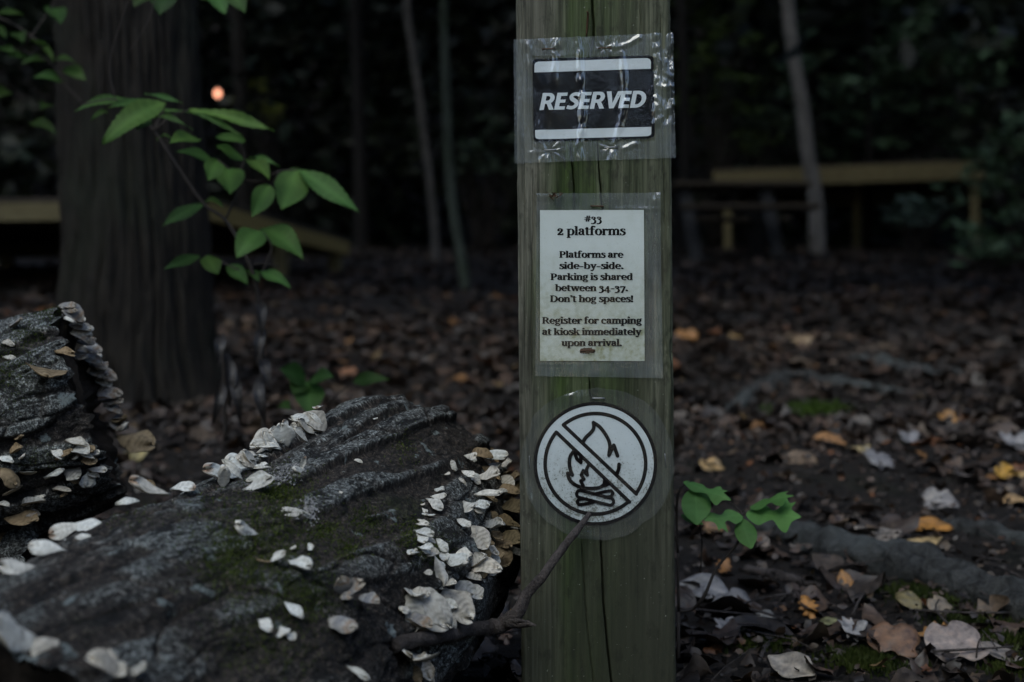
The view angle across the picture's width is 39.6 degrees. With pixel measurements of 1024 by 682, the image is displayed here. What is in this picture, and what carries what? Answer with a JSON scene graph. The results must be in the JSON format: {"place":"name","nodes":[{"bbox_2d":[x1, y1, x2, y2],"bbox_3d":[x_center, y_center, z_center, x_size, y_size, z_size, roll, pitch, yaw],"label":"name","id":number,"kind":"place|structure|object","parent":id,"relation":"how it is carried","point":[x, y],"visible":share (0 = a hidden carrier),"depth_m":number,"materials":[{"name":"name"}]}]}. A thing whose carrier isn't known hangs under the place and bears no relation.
{"place":"outdoors","nodes":[
{"label":"outdoors","id":0,"kind":"place"},
{"bbox_2d":[214,90,220,96],"bbox_3d":[-3.312,-2.785,16.000,0.072,0.088,0.072,0,0,0],"label":"distant light","id":1,"kind":"object","parent":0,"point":[217,93],"visible":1,"depth_m":15.97,"materials":[{"name":"orange"}]},
{"bbox_2d":[0,0,1023,681],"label":"ground","id":2,"kind":"structure","parent":0,"point":[908,496],"depth_m":3.11,"materials":[{"name":"soil"}]},
{"bbox_2d":[0,521,77,574],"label":"fallen log","id":3,"kind":"object","parent":2,"relation":"on","point":[14,543],"visible":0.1,"depth_m":1.43,"materials":[{"name":"grey wood"}]},
{"bbox_2d":[0,0,85,133],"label":"beech sapling","id":4,"kind":"object","parent":2,"relation":"on","point":[58,14],"visible":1,"depth_m":2.59,"materials":[{"name":"green plant"}]},
{"bbox_2d":[0,302,155,541],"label":"fallen log","id":5,"kind":"object","parent":2,"relation":"on","point":[58,455],"visible":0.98,"depth_m":1.41,"materials":[{"name":"grey wood"}]},
{"bbox_2d":[125,451,147,460],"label":"fallen leaf","id":6,"kind":"object","parent":2,"relation":"on","point":[139,456],"visible":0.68,"depth_m":2.66,"materials":[{"name":"yellow plant"}]},
{"bbox_2d":[54,0,221,407],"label":"broadleaf tree","id":7,"kind":"object","parent":2,"relation":"on","point":[150,318],"visible":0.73,"depth_m":3.44,"materials":[{"name":"brown plant"}]},
{"bbox_2d":[132,0,246,14],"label":"overhanging branch","id":8,"kind":"object","parent":7,"relation":"attached to","point":[161,6],"visible":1,"depth_m":2.19,"materials":[{"name":"green plant"}]},
{"bbox_2d":[0,196,349,277],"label":"wooden platform","id":9,"kind":"structure","parent":2,"relation":"on","point":[30,227],"depth_m":10.18,"materials":[{"name":"brown wood"}]},
{"bbox_2d":[74,0,358,439],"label":"beech sapling","id":10,"kind":"object","parent":2,"relation":"on","point":[291,186],"visible":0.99,"depth_m":2.00,"materials":[{"name":"green plant"}]},
{"bbox_2d":[230,4,251,208],"bbox_3d":[-3.427,-5.885,17.892,4.049,9.640,4.942,0,0,-30],"label":"broadleaf tree","id":11,"kind":"object","parent":2,"relation":"on","point":[240,86],"visible":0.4,"depth_m":17.92,"materials":[{"name":"brown plant"}]},
{"bbox_2d":[228,78,285,215],"bbox_3d":[-3.459,-2.337,19.097,0.883,2.326,0.995,0,0,0],"label":"evergreen shrub","id":12,"kind":"object","parent":2,"relation":"on","point":[261,147],"visible":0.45,"depth_m":18.93,"materials":[{"name":"green plant"}]},
{"bbox_2d":[0,394,520,681],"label":"fallen log","id":13,"kind":"object","parent":2,"relation":"on","point":[348,541],"visible":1,"depth_m":1.05,"materials":[{"name":"grey wood"}]},
{"bbox_2d":[389,512,591,652],"bbox_3d":[-0.031,0.205,1.194,0.061,0.103,0.261,0,0,37],"label":"forked twig","id":14,"kind":"object","parent":13,"relation":"on","point":[510,619],"visible":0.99,"depth_m":1.23,"materials":[{"name":"wood"}]},
{"bbox_2d":[277,362,389,410],"bbox_3d":[-0.269,0.107,2.150,0.174,0.151,0.043,0,0,0],"label":"seedling","id":15,"kind":"object","parent":2,"relation":"on","point":[309,395],"visible":0.96,"depth_m":2.15,"materials":[{"name":"green plant"}]},
{"bbox_2d":[340,367,356,376],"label":"fallen leaf","id":16,"kind":"object","parent":2,"relation":"on","point":[351,370],"visible":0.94,"depth_m":4.11,"materials":[{"name":"brown plant"}]},
{"bbox_2d":[349,0,369,248],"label":"broadleaf tree","id":17,"kind":"object","parent":2,"relation":"on","point":[361,238],"visible":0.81,"depth_m":16.93,"materials":[{"name":"brown plant"}]},
{"bbox_2d":[403,0,440,260],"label":"broadleaf tree","id":18,"kind":"object","parent":2,"relation":"on","point":[432,209],"visible":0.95,"depth_m":12.97,"materials":[{"name":"grey plant"}]},
{"bbox_2d":[439,0,470,289],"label":"broadleaf tree","id":19,"kind":"object","parent":2,"relation":"on","point":[456,230],"visible":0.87,"depth_m":8.47,"materials":[{"name":"brown plant"}]},
{"bbox_2d":[440,115,516,249],"bbox_3d":[-0.288,-1.755,16.032,1.022,1.582,1.054,0,0,0],"label":"evergreen shrub","id":20,"kind":"object","parent":2,"relation":"on","point":[489,239],"visible":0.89,"depth_m":15.95,"materials":[{"name":"plant"}]},
{"bbox_2d":[470,636,498,662],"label":"fallen leaf","id":21,"kind":"object","parent":2,"relation":"on","point":[487,645],"visible":0.34,"depth_m":1.50,"materials":[{"name":"grey plant"}]},
{"bbox_2d":[498,629,512,644],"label":"fallen leaf","id":22,"kind":"object","parent":2,"relation":"on","point":[504,638],"visible":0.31,"depth_m":1.56,"materials":[{"name":"plant"}]},
{"bbox_2d":[0,260,1023,432],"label":"leaf litter","id":23,"kind":"object","parent":2,"relation":"on","point":[394,320],"visible":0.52,"depth_m":5.71,"materials":[{"name":"brown plant"}]},
{"bbox_2d":[0,0,1023,248],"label":"distant woods","id":24,"kind":"object","parent":2,"relation":"on","point":[288,42],"visible":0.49,"depth_m":20.86,"materials":[{"name":"green plant"}]},
{"bbox_2d":[509,659,520,676],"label":"fallen leaf","id":25,"kind":"object","parent":2,"relation":"on","point":[515,666],"visible":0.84,"depth_m":1.46,"materials":[{"name":"grey plant"}]},
{"bbox_2d":[15,244,1023,269],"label":"leaf litter","id":26,"kind":"object","parent":2,"relation":"on","point":[858,256],"visible":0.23,"depth_m":13.69,"materials":[{"name":"brown plant"}]},
{"bbox_2d":[93,388,1023,681],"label":"leaf litter","id":27,"kind":"object","parent":2,"relation":"on","point":[697,668],"visible":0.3,"depth_m":2.49,"materials":[{"name":"brown plant"}]},
{"bbox_2d":[96,337,1023,681],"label":"leaf crumbs","id":28,"kind":"object","parent":2,"relation":"on","point":[952,665],"visible":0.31,"depth_m":2.54,"materials":[{"name":"brown plant"}]},
{"bbox_2d":[104,353,1023,681],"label":"twig litter","id":29,"kind":"object","parent":2,"relation":"on","point":[712,445],"visible":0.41,"depth_m":2.51,"materials":[{"name":"brown plant"}]},
{"bbox_2d":[516,0,675,681],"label":"wooden post","id":30,"kind":"object","parent":2,"relation":"on","point":[601,607],"visible":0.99,"depth_m":1.29,"materials":[{"name":"brown wood"}]},
{"bbox_2d":[540,192,644,360],"bbox_3d":[0.079,-0.051,1.286,0.116,0.169,0.009,0,0,0],"label":"laminated sign","id":31,"kind":"object","parent":30,"relation":"attached to","point":[591,285],"visible":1,"depth_m":1.29,"materials":[{"name":"paper"}]},
{"bbox_2d":[533,47,654,150],"bbox_3d":[0.075,-0.220,1.288,0.147,0.118,0.008,0,0,0],"label":"laminated sign","id":32,"kind":"object","parent":30,"relation":"attached to","point":[592,98],"visible":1,"depth_m":1.29,"materials":[{"name":"black"}]},
{"bbox_2d":[529,397,665,525],"bbox_3d":[0.077,0.111,1.288,0.139,0.138,0.005,0,0,0],"label":"laminated sign","id":33,"kind":"object","parent":30,"relation":"attached to","point":[597,461],"visible":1,"depth_m":1.29,"materials":[{"name":"paper"}]},
{"bbox_2d":[675,329,697,339],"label":"fallen leaf","id":34,"kind":"object","parent":2,"relation":"on","point":[690,333],"visible":0.98,"depth_m":5.17,"materials":[{"name":"orange plant"}]},
{"bbox_2d":[679,573,728,598],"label":"fallen leaf","id":35,"kind":"object","parent":2,"relation":"on","point":[717,586],"visible":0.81,"depth_m":1.77,"materials":[{"name":"grey plant"}]},
{"bbox_2d":[699,457,724,470],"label":"fallen leaf","id":36,"kind":"object","parent":2,"relation":"on","point":[708,467],"visible":0.94,"depth_m":2.57,"materials":[{"name":"brown plant"}]},
{"bbox_2d":[702,521,728,532],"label":"fallen leaf","id":37,"kind":"object","parent":2,"relation":"on","point":[710,525],"visible":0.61,"depth_m":2.07,"materials":[{"name":"brown plant"}]},
{"bbox_2d":[715,558,731,572],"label":"fallen leaf","id":38,"kind":"object","parent":2,"relation":"on","point":[725,565],"visible":0.86,"depth_m":1.87,"materials":[{"name":"brown plant"}]},
{"bbox_2d":[714,616,740,630],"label":"fallen leaf","id":39,"kind":"object","parent":2,"relation":"on","point":[721,623],"visible":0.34,"depth_m":1.64,"materials":[{"name":"grey plant"}]},
{"bbox_2d":[712,587,753,611],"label":"fallen leaf","id":40,"kind":"object","parent":2,"relation":"on","point":[734,592],"visible":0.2,"depth_m":1.72,"materials":[{"name":"grey plant"}]},
{"bbox_2d":[676,480,800,658],"bbox_3d":[0.238,0.256,1.497,0.127,0.216,0.041,0,0,0],"label":"seedling","id":41,"kind":"object","parent":2,"relation":"on","point":[696,505],"visible":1,"depth_m":1.50,"materials":[{"name":"green plant"}]},
{"bbox_2d":[672,181,821,260],"bbox_3d":[2.254,-1.131,14.200,1.339,0.851,1.730,0,0,0],"label":"picnic table","id":42,"kind":"object","parent":2,"relation":"on","point":[759,212],"visible":0.75,"depth_m":13.88,"materials":[{"name":"brown wood"}]},
{"bbox_2d":[756,535,770,546],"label":"fallen leaf","id":43,"kind":"object","parent":2,"relation":"on","point":[765,541],"visible":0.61,"depth_m":2.00,"materials":[{"name":"grey plant"}]},
{"bbox_2d":[754,609,773,617],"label":"fallen leaf","id":44,"kind":"object","parent":2,"relation":"on","point":[766,610],"visible":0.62,"depth_m":1.65,"materials":[{"name":"grey plant"}]},
{"bbox_2d":[757,636,773,662],"bbox_3d":[0.277,0.335,1.550,0.008,0.010,0.106,0,0,20],"label":"stick","id":45,"kind":"object","parent":2,"relation":"on","point":[763,651],"visible":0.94,"depth_m":1.53,"materials":[{"name":"grey wood"}]},
{"bbox_2d":[743,564,822,586],"bbox_3d":[0.352,0.305,1.842,0.117,0.020,0.017,0,0,43],"label":"stick","id":46,"kind":"object","parent":2,"relation":"on","point":[778,575],"visible":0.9,"depth_m":1.84,"materials":[{"name":"grey wood"}]},
{"bbox_2d":[767,651,814,677],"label":"fallen leaf","id":47,"kind":"object","parent":2,"relation":"on","point":[784,664],"visible":1,"depth_m":1.45,"materials":[{"name":"beige plant"}]},
{"bbox_2d":[789,335,813,344],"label":"fallen leaf","id":48,"kind":"object","parent":2,"relation":"on","point":[806,339],"visible":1,"depth_m":4.87,"materials":[{"name":"beige plant"}]},
{"bbox_2d":[781,0,825,253],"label":"broadleaf tree","id":49,"kind":"object","parent":2,"relation":"on","point":[817,238],"visible":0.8,"depth_m":15.03,"materials":[{"name":"brown plant"}]},
{"bbox_2d":[797,595,818,618],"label":"fallen leaf","id":50,"kind":"object","parent":2,"relation":"on","point":[807,601],"visible":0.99,"depth_m":1.68,"materials":[{"name":"orange plant"}]},
{"bbox_2d":[725,368,903,411],"bbox_3d":[0.670,0.138,3.793,0.740,0.116,0.439,0,0,-38],"label":"tree root","id":51,"kind":"object","parent":2,"relation":"on","point":[744,396],"visible":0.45,"depth_m":3.96,"materials":[{"name":"brown plant"}]},
{"bbox_2d":[819,617,836,625],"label":"fallen leaf","id":52,"kind":"object","parent":2,"relation":"on","point":[828,621],"visible":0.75,"depth_m":1.63,"materials":[{"name":"green plant"}]},
{"bbox_2d":[813,432,845,444],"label":"fallen leaf","id":53,"kind":"object","parent":2,"relation":"on","point":[831,437],"visible":1,"depth_m":2.83,"materials":[{"name":"brown plant"}]},
{"bbox_2d":[837,570,853,587],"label":"fallen leaf","id":54,"kind":"object","parent":2,"relation":"on","point":[845,576],"visible":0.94,"depth_m":1.80,"materials":[{"name":"orange plant"}]},
{"bbox_2d":[713,159,988,249],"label":"wooden platform","id":55,"kind":"structure","parent":2,"relation":"on","point":[843,184],"depth_m":16.34,"materials":[{"name":"brown wood"}]},
{"bbox_2d":[837,616,867,641],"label":"fallen leaf","id":56,"kind":"object","parent":2,"relation":"on","point":[847,624],"visible":1,"depth_m":1.57,"materials":[{"name":"grey plant"}]},
{"bbox_2d":[851,445,870,452],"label":"fallen leaf","id":57,"kind":"object","parent":2,"relation":"on","point":[862,449],"visible":0.78,"depth_m":2.73,"materials":[{"name":"beige plant"}]},
{"bbox_2d":[719,397,1023,680],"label":"ground moss","id":58,"kind":"object","parent":2,"relation":"on","point":[864,659],"visible":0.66,"depth_m":1.57,"materials":[{"name":"plant"}]},
{"bbox_2d":[733,0,1020,246],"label":"evergreen shrub","id":59,"kind":"object","parent":2,"relation":"on","point":[890,72],"visible":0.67,"depth_m":18.49,"materials":[{"name":"green plant"}]},
{"bbox_2d":[853,525,900,540],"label":"fallen leaf","id":60,"kind":"object","parent":2,"relation":"on","point":[884,530],"visible":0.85,"depth_m":2.03,"materials":[{"name":"grey plant"}]},
{"bbox_2d":[863,446,893,469],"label":"fallen leaf","id":61,"kind":"object","parent":2,"relation":"on","point":[873,456],"visible":1,"depth_m":2.53,"materials":[{"name":"grey plant"}]},
{"bbox_2d":[744,516,1023,619],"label":"tree root","id":62,"kind":"object","parent":2,"relation":"on","point":[911,561],"visible":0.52,"depth_m":1.84,"materials":[{"name":"brown plant"}]},
{"bbox_2d":[866,621,920,657],"bbox_3d":[0.410,0.320,1.530,0.056,0.031,0.040,0,0,23],"label":"fallen leaf","id":63,"kind":"object","parent":2,"relation":"on","point":[903,639],"visible":1,"depth_m":1.53,"materials":[{"name":"brown plant"}]},
{"bbox_2d":[845,353,964,379],"bbox_3d":[1.184,0.111,4.340,0.184,0.147,0.511,0,0,-25],"label":"tree root","id":64,"kind":"object","parent":2,"relation":"on","point":[888,361],"visible":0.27,"depth_m":4.34,"materials":[{"name":"brown plant"}]},
{"bbox_2d":[895,590,921,608],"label":"fallen leaf","id":65,"kind":"object","parent":2,"relation":"on","point":[908,598],"visible":0.92,"depth_m":1.68,"materials":[{"name":"yellow plant"}]},
{"bbox_2d":[899,430,922,441],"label":"fallen leaf","id":66,"kind":"object","parent":2,"relation":"on","point":[912,436],"visible":0.8,"depth_m":2.80,"materials":[{"name":"grey plant"}]},
{"bbox_2d":[874,417,959,435],"bbox_3d":[0.887,0.188,3.099,0.037,0.034,0.313,0,0,-21],"label":"stick","id":67,"kind":"object","parent":2,"relation":"on","point":[934,430],"visible":0.25,"depth_m":3.03,"materials":[{"name":"wood"}]},
{"bbox_2d":[881,193,960,260],"bbox_3d":[3.794,-1.041,13.198,0.678,0.697,0.875,0,0,0],"label":"potted plant","id":68,"kind":"object","parent":2,"relation":"on","point":[907,214],"visible":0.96,"depth_m":13.16,"materials":[{"name":"green plant"}]},
{"bbox_2d":[907,536,941,543],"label":"fallen leaf","id":69,"kind":"object","parent":2,"relation":"on","point":[935,539],"visible":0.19,"depth_m":1.99,"materials":[{"name":"beige plant"}]},
{"bbox_2d":[918,621,946,635],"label":"fallen leaf","id":70,"kind":"object","parent":2,"relation":"on","point":[922,633],"visible":0.13,"depth_m":1.58,"materials":[{"name":"orange plant"}]},
{"bbox_2d":[914,516,952,530],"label":"fallen leaf","id":71,"kind":"object","parent":2,"relation":"on","point":[931,522],"visible":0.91,"depth_m":2.09,"materials":[{"name":"orange plant"}]},
{"bbox_2d":[927,595,952,614],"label":"fallen leaf","id":72,"kind":"object","parent":2,"relation":"on","point":[942,603],"visible":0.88,"depth_m":1.66,"materials":[{"name":"beige plant"}]},
{"bbox_2d":[921,486,959,508],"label":"fallen leaf","id":73,"kind":"object","parent":2,"relation":"on","point":[930,494],"visible":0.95,"depth_m":2.27,"materials":[{"name":"grey plant"}]},
{"bbox_2d":[938,410,959,422],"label":"fallen leaf","id":74,"kind":"object","parent":2,"relation":"on","point":[946,414],"visible":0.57,"depth_m":3.15,"materials":[{"name":"brown plant"}]},
{"bbox_2d":[924,620,989,662],"bbox_3d":[0.472,0.321,1.518,0.065,0.038,0.041,0,0,0],"label":"fallen leaf","id":75,"kind":"object","parent":2,"relation":"on","point":[954,634],"visible":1,"depth_m":1.52,"materials":[{"name":"grey plant"}]},
{"bbox_2d":[929,112,1023,264],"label":"evergreen shrub","id":76,"kind":"object","parent":2,"relation":"on","point":[1017,142],"visible":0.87,"depth_m":11.98,"materials":[{"name":"green plant"}]},
{"bbox_2d":[975,634,982,668],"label":"grass stalk","id":77,"kind":"object","parent":2,"relation":"on","point":[977,651],"depth_m":1.50,"materials":[{"name":"green plant"}]},
{"bbox_2d":[940,194,1023,270],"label":"evergreen shrub","id":78,"kind":"object","parent":2,"relation":"on","point":[985,251],"visible":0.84,"depth_m":10.90,"materials":[{"name":"green plant"}]},
{"bbox_2d":[941,517,1023,547],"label":"stick","id":79,"kind":"object","parent":2,"relation":"on","point":[995,528],"visible":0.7,"depth_m":2.06,"materials":[{"name":"brown wood"}]},
{"bbox_2d":[980,641,1022,661],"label":"fallen leaf","id":80,"kind":"object","parent":2,"relation":"on","point":[996,653],"visible":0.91,"depth_m":1.52,"materials":[{"name":"grey plant"}]},
{"bbox_2d":[994,462,1018,478],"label":"fallen leaf","id":81,"kind":"object","parent":2,"relation":"on","point":[1001,471],"visible":0.92,"depth_m":2.47,"materials":[{"name":"yellow plant"}]},
{"bbox_2d":[999,431,1023,449],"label":"fallen leaf","id":82,"kind":"object","parent":2,"relation":"on","point":[1008,438],"visible":0.91,"depth_m":2.72,"materials":[{"name":"grey plant"}]},
{"bbox_2d":[1003,493,1023,503],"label":"fallen leaf","id":83,"kind":"object","parent":2,"relation":"on","point":[1014,498],"visible":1,"depth_m":2.28,"materials":[{"name":"beige plant"}]},
{"bbox_2d":[1018,471,1023,477],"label":"fallen leaf","id":84,"kind":"object","parent":2,"relation":"on","point":[1021,474],"visible":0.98,"depth_m":2.47,"materials":[{"name":"plant"}]}
]}

